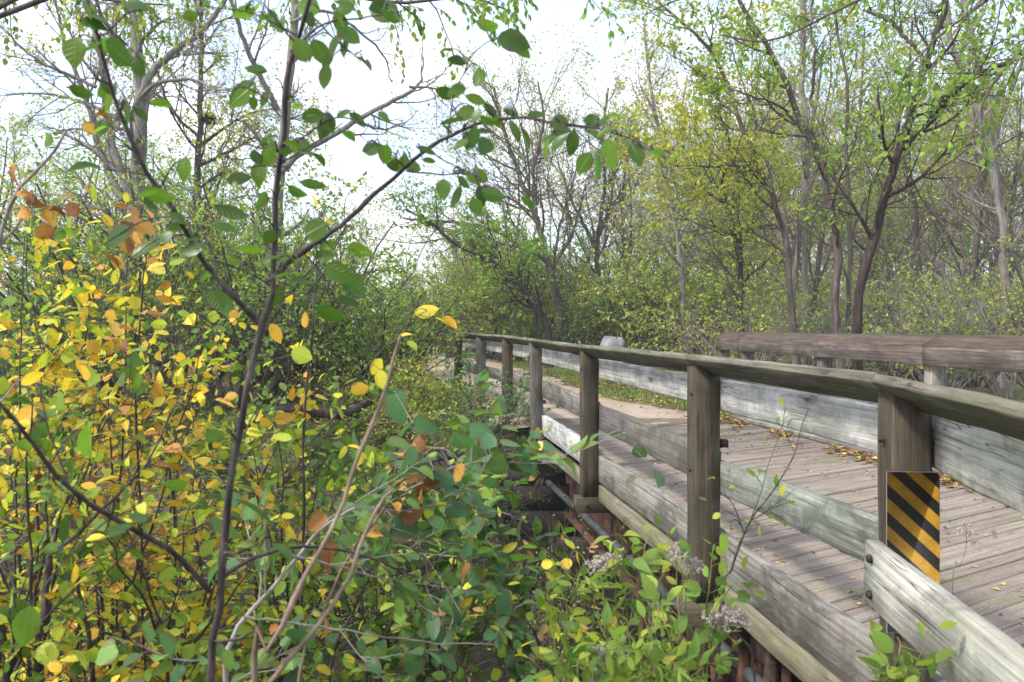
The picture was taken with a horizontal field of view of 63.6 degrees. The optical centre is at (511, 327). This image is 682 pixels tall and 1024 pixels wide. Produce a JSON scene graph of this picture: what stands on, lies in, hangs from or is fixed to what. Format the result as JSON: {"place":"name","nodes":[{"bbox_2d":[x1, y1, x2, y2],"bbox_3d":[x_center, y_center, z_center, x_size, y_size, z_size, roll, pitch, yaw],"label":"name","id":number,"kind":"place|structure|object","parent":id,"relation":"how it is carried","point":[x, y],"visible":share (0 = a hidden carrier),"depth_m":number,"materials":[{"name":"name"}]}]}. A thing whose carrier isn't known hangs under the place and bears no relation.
{"place":"outdoors","nodes":[
{"label":"outdoors","id":0,"kind":"place"},
{"bbox_2d":[2,605,695,681],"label":"creek water","id":1,"kind":"structure","parent":0,"point":[486,653],"depth_m":9.31,"materials":[{"name":"black liquid"}]},
{"bbox_2d":[0,327,1023,661],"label":"ground","id":2,"kind":"structure","parent":0,"point":[608,593],"depth_m":11.51,"materials":[{"name":"soil"}]},
{"bbox_2d":[0,87,92,268],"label":"tree","id":3,"kind":"object","parent":2,"relation":"on","point":[13,137],"visible":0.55,"depth_m":29.90,"materials":[{"name":"green plant"}]},
{"bbox_2d":[0,108,109,589],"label":"shrub","id":4,"kind":"object","parent":2,"relation":"on","point":[45,229],"visible":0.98,"depth_m":1.74,"materials":[{"name":"plant"}]},
{"bbox_2d":[0,78,176,278],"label":"tree","id":5,"kind":"object","parent":2,"relation":"on","point":[93,170],"visible":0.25,"depth_m":26.30,"materials":[{"name":"green plant"}]},
{"bbox_2d":[0,323,177,681],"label":"shrub","id":6,"kind":"object","parent":2,"relation":"on","point":[38,433],"visible":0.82,"depth_m":1.92,"materials":[{"name":"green plant"}]},
{"bbox_2d":[0,215,188,432],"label":"bush","id":7,"kind":"object","parent":2,"relation":"on","point":[51,350],"visible":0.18,"depth_m":13.44,"materials":[{"name":"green plant"}]},
{"bbox_2d":[0,227,197,681],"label":"shrub","id":8,"kind":"object","parent":2,"relation":"on","point":[64,244],"visible":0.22,"depth_m":3.16,"materials":[{"name":"yellow plant"}]},
{"bbox_2d":[2,359,197,681],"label":"shrub","id":9,"kind":"object","parent":2,"relation":"on","point":[46,596],"visible":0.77,"depth_m":1.95,"materials":[{"name":"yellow plant"}]},
{"bbox_2d":[0,365,206,681],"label":"shrub","id":10,"kind":"object","parent":2,"relation":"on","point":[7,452],"visible":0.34,"depth_m":2.45,"materials":[{"name":"yellow plant"}]},
{"bbox_2d":[0,235,222,681],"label":"shrub","id":11,"kind":"object","parent":2,"relation":"on","point":[50,339],"visible":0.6,"depth_m":2.40,"materials":[{"name":"yellow plant"}]},
{"bbox_2d":[0,131,245,681],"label":"shrub","id":12,"kind":"object","parent":2,"relation":"on","point":[92,249],"visible":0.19,"depth_m":3.48,"materials":[{"name":"yellow plant"}]},
{"bbox_2d":[0,0,245,79],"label":"tree","id":13,"kind":"object","parent":2,"relation":"on","point":[128,21],"visible":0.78,"depth_m":8.85,"materials":[{"name":"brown plant"}]},
{"bbox_2d":[12,119,239,361],"bbox_3d":[-12.038,-2.754,26.328,6.693,8.692,7.047,0,0,43],"label":"tree","id":14,"kind":"object","parent":2,"relation":"on","point":[181,183],"visible":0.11,"depth_m":25.72,"materials":[{"name":"green plant"}]},
{"bbox_2d":[0,184,278,681],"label":"shrub","id":15,"kind":"object","parent":2,"relation":"on","point":[156,567],"visible":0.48,"depth_m":2.67,"materials":[{"name":"yellow plant"}]},
{"bbox_2d":[100,203,182,681],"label":"shrub","id":16,"kind":"object","parent":2,"relation":"on","point":[129,245],"visible":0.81,"depth_m":2.19,"materials":[{"name":"yellow plant"}]},
{"bbox_2d":[0,0,293,389],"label":"tree","id":17,"kind":"object","parent":2,"relation":"on","point":[144,86],"visible":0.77,"depth_m":18.99,"materials":[{"name":"grey bark"},{"name":"green leaf"}]},
{"bbox_2d":[7,310,327,681],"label":"shrub","id":18,"kind":"object","parent":2,"relation":"on","point":[266,422],"visible":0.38,"depth_m":2.99,"materials":[{"name":"yellow plant"}]},
{"bbox_2d":[0,130,354,411],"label":"bush","id":19,"kind":"object","parent":2,"relation":"on","point":[17,289],"visible":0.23,"depth_m":13.94,"materials":[{"name":"green plant"}]},
{"bbox_2d":[32,455,357,681],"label":"shrub","id":20,"kind":"object","parent":2,"relation":"on","point":[195,672],"visible":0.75,"depth_m":2.08,"materials":[{"name":"green plant"}]},
{"bbox_2d":[85,0,346,382],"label":"tree","id":21,"kind":"object","parent":2,"relation":"on","point":[199,134],"visible":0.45,"depth_m":20.84,"materials":[{"name":"brown plant"}]},
{"bbox_2d":[37,136,421,412],"bbox_3d":[-4.805,-0.952,14.932,6.679,5.031,8.358,0,0,0],"label":"bush","id":22,"kind":"object","parent":2,"relation":"on","point":[270,353],"visible":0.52,"depth_m":13.81,"materials":[{"name":"green plant"}]},
{"bbox_2d":[0,86,461,392],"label":"bush","id":23,"kind":"object","parent":2,"relation":"on","point":[104,243],"visible":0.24,"depth_m":16.67,"materials":[{"name":"green plant"}]},
{"bbox_2d":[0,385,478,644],"bbox_3d":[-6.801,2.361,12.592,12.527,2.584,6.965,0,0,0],"label":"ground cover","id":24,"kind":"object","parent":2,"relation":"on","point":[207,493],"visible":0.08,"depth_m":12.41,"materials":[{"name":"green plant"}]},
{"bbox_2d":[51,122,439,395],"bbox_3d":[-5.111,-1.249,17.154,7.489,5.757,6.424,0,0,0],"label":"bush","id":25,"kind":"object","parent":2,"relation":"on","point":[324,206],"visible":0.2,"depth_m":15.98,"materials":[{"name":"green plant"}]},
{"bbox_2d":[145,408,376,514],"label":"bush","id":26,"kind":"object","parent":2,"relation":"on","point":[223,472],"visible":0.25,"depth_m":11.58,"materials":[{"name":"green plant"}]},
{"bbox_2d":[164,380,375,681],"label":"shrub","id":27,"kind":"object","parent":2,"relation":"on","point":[251,408],"visible":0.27,"depth_m":4.23,"materials":[{"name":"green plant"}]},
{"bbox_2d":[184,359,394,681],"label":"shrub","id":28,"kind":"object","parent":2,"relation":"on","point":[224,455],"visible":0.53,"depth_m":2.93,"materials":[{"name":"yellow plant"}]},
{"bbox_2d":[226,362,373,432],"bbox_3d":[-3.052,1.033,11.982,2.071,1.090,0.668,0,0,-21],"label":"fallen log","id":29,"kind":"object","parent":2,"relation":"on","point":[322,412],"visible":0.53,"depth_m":11.98,"materials":[{"name":"wood"}]},
{"bbox_2d":[0,0,625,83],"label":"tree","id":30,"kind":"object","parent":2,"relation":"on","point":[504,18],"visible":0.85,"depth_m":7.94,"materials":[{"name":"green plant"}]},
{"bbox_2d":[195,195,456,669],"bbox_3d":[-0.609,0.780,2.596,0.828,2.413,0.309,0,0,15],"label":"shrub","id":31,"kind":"object","parent":2,"relation":"on","point":[300,354],"visible":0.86,"depth_m":2.60,"materials":[{"name":"yellow plant"}]},
{"bbox_2d":[251,335,401,681],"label":"bare shoot","id":32,"kind":"object","parent":2,"relation":"on","point":[279,630],"visible":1,"depth_m":1.27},
{"bbox_2d":[170,192,493,406],"bbox_3d":[-3.307,-0.321,15.155,5.902,4.093,5.022,0,0,-44],"label":"bush","id":33,"kind":"object","parent":2,"relation":"on","point":[373,350],"visible":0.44,"depth_m":14.72,"materials":[{"name":"green plant"}]},
{"bbox_2d":[0,0,691,681],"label":"sapling","id":34,"kind":"object","parent":2,"relation":"on","point":[26,624],"visible":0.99,"depth_m":1.39,"materials":[{"name":"green plant"}]},
{"bbox_2d":[244,435,469,681],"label":"vine","id":35,"kind":"object","parent":2,"relation":"on","point":[317,520],"visible":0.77,"depth_m":1.89,"materials":[{"name":"orange plant"}]},
{"bbox_2d":[262,358,456,468],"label":"bush","id":36,"kind":"object","parent":2,"relation":"on","point":[375,391],"visible":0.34,"depth_m":12.42,"materials":[{"name":"green plant"}]},
{"bbox_2d":[229,0,504,394],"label":"tree","id":37,"kind":"object","parent":2,"relation":"on","point":[296,19],"visible":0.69,"depth_m":17.11,"materials":[{"name":"grey plant"}]},
{"bbox_2d":[263,459,483,681],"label":"shrub","id":38,"kind":"object","parent":2,"relation":"on","point":[374,599],"visible":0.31,"depth_m":2.68,"materials":[{"name":"green plant"}]},
{"bbox_2d":[284,327,469,428],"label":"bush","id":39,"kind":"object","parent":2,"relation":"on","point":[409,385],"visible":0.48,"depth_m":13.21,"materials":[{"name":"green plant"}]},
{"bbox_2d":[95,390,664,681],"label":"shrub","id":40,"kind":"object","parent":2,"relation":"on","point":[395,407],"visible":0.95,"depth_m":1.88,"materials":[{"name":"green plant"}]},
{"bbox_2d":[149,369,613,681],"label":"shrub","id":41,"kind":"object","parent":2,"relation":"on","point":[375,646],"visible":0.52,"depth_m":2.60,"materials":[{"name":"green plant"}]},
{"bbox_2d":[282,254,486,401],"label":"bush","id":42,"kind":"object","parent":2,"relation":"on","point":[347,328],"visible":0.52,"depth_m":15.05,"materials":[{"name":"green plant"}]},
{"bbox_2d":[339,389,473,448],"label":"bush","id":43,"kind":"object","parent":2,"relation":"on","point":[441,422],"visible":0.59,"depth_m":11.94,"materials":[{"name":"green plant"}]},
{"bbox_2d":[270,419,574,681],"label":"shrub","id":44,"kind":"object","parent":2,"relation":"on","point":[326,470],"visible":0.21,"depth_m":3.43,"materials":[{"name":"green plant"}]},
{"bbox_2d":[256,467,616,681],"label":"shrub","id":45,"kind":"object","parent":2,"relation":"on","point":[349,662],"visible":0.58,"depth_m":2.38,"materials":[{"name":"green plant"}]},
{"bbox_2d":[0,358,877,467],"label":"grass","id":46,"kind":"structure","parent":2,"relation":"on","point":[611,389],"depth_m":17.18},
{"bbox_2d":[377,225,510,356],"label":"bush","id":47,"kind":"object","parent":2,"relation":"on","point":[447,339],"visible":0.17,"depth_m":37.66,"materials":[{"name":"green plant"}]},
{"bbox_2d":[385,173,562,368],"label":"tree","id":48,"kind":"object","parent":2,"relation":"on","point":[471,238],"visible":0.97,"depth_m":27.83,"materials":[{"name":"green plant"}]},
{"bbox_2d":[390,203,574,359],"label":"bush","id":49,"kind":"object","parent":2,"relation":"on","point":[497,356],"visible":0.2,"depth_m":35.24,"materials":[{"name":"green plant"}]},
{"bbox_2d":[418,339,563,449],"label":"bush","id":50,"kind":"object","parent":2,"relation":"on","point":[515,396],"visible":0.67,"depth_m":11.67,"materials":[{"name":"green plant"}]},
{"bbox_2d":[396,449,589,546],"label":"abutment wall","id":51,"kind":"structure","parent":2,"relation":"on","point":[557,504],"depth_m":11.30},
{"bbox_2d":[530,415,1023,681],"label":"timber footbridge","id":52,"kind":"object","parent":51,"relation":"on","point":[780,655],"visible":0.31,"depth_m":5.77,"materials":[{"name":"grey wood"}]},
{"bbox_2d":[545,479,762,681],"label":"drain pipe","id":53,"kind":"object","parent":52,"relation":"hanging from","point":[600,530],"visible":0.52,"depth_m":7.43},
{"bbox_2d":[453,332,1023,681],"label":"timber railing","id":54,"kind":"object","parent":52,"relation":"attached to","point":[973,440],"visible":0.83,"depth_m":3.77,"materials":[{"name":"wood"}]},
{"bbox_2d":[886,471,939,632],"bbox_3d":[1.390,0.780,2.863,0.180,0.560,0.004,0,0,3],"label":"hazard marker","id":55,"kind":"object","parent":54,"relation":"attached to","point":[913,518],"visible":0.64,"depth_m":2.86,"materials":[{"name":"metal"}]},
{"bbox_2d":[716,332,1023,404],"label":"timber railing","id":56,"kind":"object","parent":52,"relation":"attached to","point":[935,355],"visible":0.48,"depth_m":9.31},
{"bbox_2d":[0,360,1023,624],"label":"fallen leaves","id":57,"kind":"object","parent":2,"relation":"on","point":[846,450],"visible":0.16,"depth_m":10.31,"materials":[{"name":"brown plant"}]},
{"bbox_2d":[350,17,674,351],"bbox_3d":[0.106,-5.134,31.391,12.902,13.460,9.111,0,0,12],"label":"tree","id":58,"kind":"object","parent":2,"relation":"on","point":[533,192],"visible":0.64,"depth_m":30.91,"materials":[{"name":"grey plant"}]},
{"bbox_2d":[421,218,610,360],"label":"bush","id":59,"kind":"object","parent":2,"relation":"on","point":[475,300],"visible":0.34,"depth_m":32.80,"materials":[{"name":"green plant"}]},
{"bbox_2d":[433,427,610,681],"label":"weed","id":60,"kind":"object","parent":2,"relation":"on","point":[544,628],"visible":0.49,"depth_m":2.53,"materials":[{"name":"green plant"}]},
{"bbox_2d":[421,515,636,664],"bbox_3d":[0.314,3.055,9.749,2.827,1.886,2.488,0,0,39],"label":"bush","id":61,"kind":"object","parent":2,"relation":"on","point":[554,600],"visible":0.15,"depth_m":9.40,"materials":[{"name":"green plant"}]},
{"bbox_2d":[454,239,607,363],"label":"bush","id":62,"kind":"object","parent":2,"relation":"on","point":[519,332],"visible":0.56,"depth_m":30.42,"materials":[{"name":"green plant"}]},
{"bbox_2d":[400,494,668,681],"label":"bush","id":63,"kind":"object","parent":2,"relation":"on","point":[530,625],"visible":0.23,"depth_m":8.11,"materials":[{"name":"green plant"}]},
{"bbox_2d":[514,520,628,681],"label":"weed","id":64,"kind":"object","parent":2,"relation":"on","point":[539,595],"visible":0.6,"depth_m":2.30,"materials":[{"name":"green plant"}]},
{"bbox_2d":[480,100,679,307],"bbox_3d":[3.553,-4.397,38.668,8.845,12.062,8.815,0,0,32],"label":"tree","id":65,"kind":"object","parent":2,"relation":"on","point":[604,239],"visible":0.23,"depth_m":37.99,"materials":[{"name":"grey plant"}]},
{"bbox_2d":[530,616,637,681],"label":"weed","id":66,"kind":"object","parent":2,"relation":"on","point":[563,669],"visible":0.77,"depth_m":1.90,"materials":[{"name":"green plant"}]},
{"bbox_2d":[506,51,667,345],"bbox_3d":[2.908,-4.751,33.679,7.781,12.756,6.810,0,0,0],"label":"tree","id":67,"kind":"object","parent":2,"relation":"on","point":[600,227],"visible":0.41,"depth_m":33.03,"materials":[{"name":"brown plant"}]},
{"bbox_2d":[536,56,689,342],"bbox_3d":[5.513,-5.102,34.810,7.234,13.456,9.792,0,0,-27],"label":"tree","id":68,"kind":"object","parent":2,"relation":"on","point":[615,193],"visible":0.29,"depth_m":34.74,"materials":[{"name":"green plant"}]},
{"bbox_2d":[560,516,678,681],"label":"weed","id":69,"kind":"object","parent":2,"relation":"on","point":[614,560],"visible":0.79,"depth_m":2.12,"materials":[{"name":"green plant"}]},
{"bbox_2d":[585,573,714,681],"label":"weed","id":70,"kind":"object","parent":2,"relation":"on","point":[683,666],"visible":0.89,"depth_m":1.82,"materials":[{"name":"green plant"}]},
{"bbox_2d":[559,0,747,352],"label":"tree","id":71,"kind":"object","parent":2,"relation":"on","point":[652,107],"visible":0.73,"depth_m":25.98,"materials":[{"name":"green plant"}]},
{"bbox_2d":[546,214,762,363],"bbox_3d":[5.216,-1.351,31.316,7.974,5.774,9.482,0,0,0],"label":"bush","id":72,"kind":"object","parent":2,"relation":"on","point":[597,278],"visible":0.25,"depth_m":29.81,"materials":[{"name":"green plant"}]},
{"bbox_2d":[548,231,783,365],"bbox_3d":[5.540,-0.945,29.592,8.137,4.991,5.980,0,0,-24],"label":"bush","id":73,"kind":"object","parent":2,"relation":"on","point":[610,298],"visible":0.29,"depth_m":29.35,"materials":[{"name":"green plant"}]},
{"bbox_2d":[562,239,782,352],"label":"bush","id":74,"kind":"object","parent":2,"relation":"on","point":[714,306],"visible":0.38,"depth_m":26.97,"materials":[{"name":"green plant"}]},
{"bbox_2d":[572,0,818,364],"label":"tree","id":75,"kind":"object","parent":2,"relation":"on","point":[753,155],"visible":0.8,"depth_m":15.97,"materials":[{"name":"green plant"}]},
{"bbox_2d":[636,514,765,681],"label":"weed","id":76,"kind":"object","parent":2,"relation":"on","point":[692,592],"visible":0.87,"depth_m":2.04,"materials":[{"name":"green plant"}]},
{"bbox_2d":[582,218,822,355],"bbox_3d":[6.017,-1.006,26.611,7.598,5.167,4.794,0,0,0],"label":"bush","id":77,"kind":"object","parent":2,"relation":"on","point":[649,296],"visible":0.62,"depth_m":26.18,"materials":[{"name":"green plant"}]},
{"bbox_2d":[596,79,816,358],"bbox_3d":[4.524,-2.011,18.779,5.156,7.191,3.470,0,0,43],"label":"tree","id":78,"kind":"object","parent":2,"relation":"on","point":[737,242],"visible":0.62,"depth_m":18.07,"materials":[{"name":"green plant"}]},
{"bbox_2d":[627,278,810,380],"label":"bush","id":79,"kind":"object","parent":2,"relation":"on","point":[680,350],"visible":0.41,"depth_m":19.27,"materials":[{"name":"green plant"}]},
{"bbox_2d":[701,603,755,681],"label":"seed stalk","id":80,"kind":"object","parent":2,"relation":"on","point":[726,617],"visible":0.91,"depth_m":1.99,"materials":[{"name":"grey plant"}]},
{"bbox_2d":[649,269,829,384],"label":"bush","id":81,"kind":"object","parent":2,"relation":"on","point":[736,353],"visible":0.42,"depth_m":16.88,"materials":[{"name":"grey plant"}]},
{"bbox_2d":[698,397,808,681],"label":"twig","id":82,"kind":"object","parent":2,"relation":"on","point":[719,552],"visible":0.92,"depth_m":2.35,"materials":[{"name":"green plant"}]},
{"bbox_2d":[613,14,926,320],"bbox_3d":[8.555,-4.740,27.568,9.183,12.620,6.785,0,0,23],"label":"tree","id":83,"kind":"object","parent":2,"relation":"on","point":[773,148],"visible":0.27,"depth_m":26.97,"materials":[{"name":"green plant"}]},
{"bbox_2d":[660,0,894,368],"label":"tree","id":84,"kind":"object","parent":2,"relation":"on","point":[808,135],"visible":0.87,"depth_m":13.20,"materials":[{"name":"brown plant"}]},
{"bbox_2d":[745,0,860,364],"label":"tree","id":85,"kind":"object","parent":2,"relation":"on","point":[805,193],"visible":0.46,"depth_m":18.95,"materials":[{"name":"plant"}]},
{"bbox_2d":[690,0,954,363],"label":"tree","id":86,"kind":"object","parent":2,"relation":"on","point":[795,265],"visible":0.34,"depth_m":24.09,"materials":[{"name":"green plant"}]},
{"bbox_2d":[632,0,1023,172],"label":"tree","id":87,"kind":"object","parent":2,"relation":"on","point":[964,36],"visible":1,"depth_m":7.29,"materials":[{"name":"green plant"}]},
{"bbox_2d":[684,52,976,364],"bbox_3d":[11.259,-3.896,29.720,8.907,11.160,8.846,0,0,-12],"label":"tree","id":88,"kind":"object","parent":2,"relation":"on","point":[818,274],"visible":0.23,"depth_m":28.43,"materials":[{"name":"green plant"}]},
{"bbox_2d":[762,244,962,361],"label":"bush","id":89,"kind":"object","parent":2,"relation":"on","point":[855,275],"visible":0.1,"depth_m":26.26,"materials":[{"name":"green plant"}]},
{"bbox_2d":[761,260,975,379],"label":"bush","id":90,"kind":"object","parent":2,"relation":"on","point":[906,368],"visible":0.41,"depth_m":16.48,"materials":[{"name":"green plant"}]},
{"bbox_2d":[784,0,963,368],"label":"tree","id":91,"kind":"object","parent":2,"relation":"on","point":[849,228],"visible":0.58,"depth_m":17.03,"materials":[{"name":"green plant"}]},
{"bbox_2d":[791,124,983,298],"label":"tree","id":92,"kind":"object","parent":2,"relation":"on","point":[860,239],"visible":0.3,"depth_m":31.73,"materials":[{"name":"green plant"}]},
{"bbox_2d":[763,2,1022,290],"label":"tree","id":93,"kind":"object","parent":2,"relation":"on","point":[869,275],"visible":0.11,"depth_m":39.36,"materials":[{"name":"green plant"}]},
{"bbox_2d":[789,0,1023,300],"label":"tree","id":94,"kind":"object","parent":2,"relation":"on","point":[915,239],"visible":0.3,"depth_m":28.65,"materials":[{"name":"green plant"}]},
{"bbox_2d":[856,616,957,681],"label":"weed","id":95,"kind":"object","parent":2,"relation":"on","point":[884,643],"visible":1,"depth_m":1.94,"materials":[{"name":"green plant"}]},
{"bbox_2d":[791,0,1023,370],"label":"tree","id":96,"kind":"object","parent":2,"relation":"on","point":[886,194],"visible":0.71,"depth_m":11.84,"materials":[{"name":"green plant"}]},
{"bbox_2d":[813,77,1023,318],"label":"tree","id":97,"kind":"object","parent":2,"relation":"on","point":[888,225],"visible":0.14,"depth_m":33.74,"materials":[{"name":"green plant"}]},
{"bbox_2d":[831,9,1023,375],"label":"tree","id":98,"kind":"object","parent":2,"relation":"on","point":[974,255],"visible":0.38,"depth_m":23.75,"materials":[{"name":"green plant"}]},
{"bbox_2d":[840,93,1023,311],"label":"tree","id":99,"kind":"object","parent":2,"relation":"on","point":[942,262],"visible":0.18,"depth_m":32.29,"materials":[{"name":"green plant"}]},
{"bbox_2d":[850,272,1023,388],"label":"bush","id":100,"kind":"object","parent":2,"relation":"on","point":[919,375],"visible":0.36,"depth_m":16.18,"materials":[{"name":"green plant"}]},
{"bbox_2d":[863,242,1023,387],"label":"bush","id":101,"kind":"object","parent":2,"relation":"on","point":[972,383],"visible":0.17,"depth_m":18.95,"materials":[{"name":"green plant"}]},
{"bbox_2d":[866,29,1023,379],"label":"tree","id":102,"kind":"object","parent":2,"relation":"on","point":[995,235],"visible":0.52,"depth_m":22.29,"materials":[{"name":"green plant"}]},
{"bbox_2d":[880,235,1023,399],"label":"bush","id":103,"kind":"object","parent":2,"relation":"on","point":[995,382],"visible":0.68,"depth_m":16.08,"materials":[{"name":"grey plant"}]},
{"bbox_2d":[907,0,1023,386],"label":"tree","id":104,"kind":"object","parent":2,"relation":"on","point":[997,209],"visible":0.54,"depth_m":20.86,"materials":[{"name":"grey plant"}]},
{"bbox_2d":[928,0,1023,375],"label":"tree","id":105,"kind":"object","parent":2,"relation":"on","point":[999,173],"visible":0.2,"depth_m":23.70,"materials":[{"name":"green plant"}]},
{"bbox_2d":[946,238,1023,393],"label":"bush","id":106,"kind":"object","parent":2,"relation":"on","point":[1014,305],"visible":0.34,"depth_m":18.34,"materials":[{"name":"green plant"}]},
{"bbox_2d":[0,0,1023,321],"label":"sky","id":107,"kind":"structure","parent":0,"point":[350,92],"materials":[{"name":"white"}]},
{"bbox_2d":[423,347,686,428],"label":"path","id":108,"kind":"structure","parent":0,"point":[635,410],"depth_m":14.67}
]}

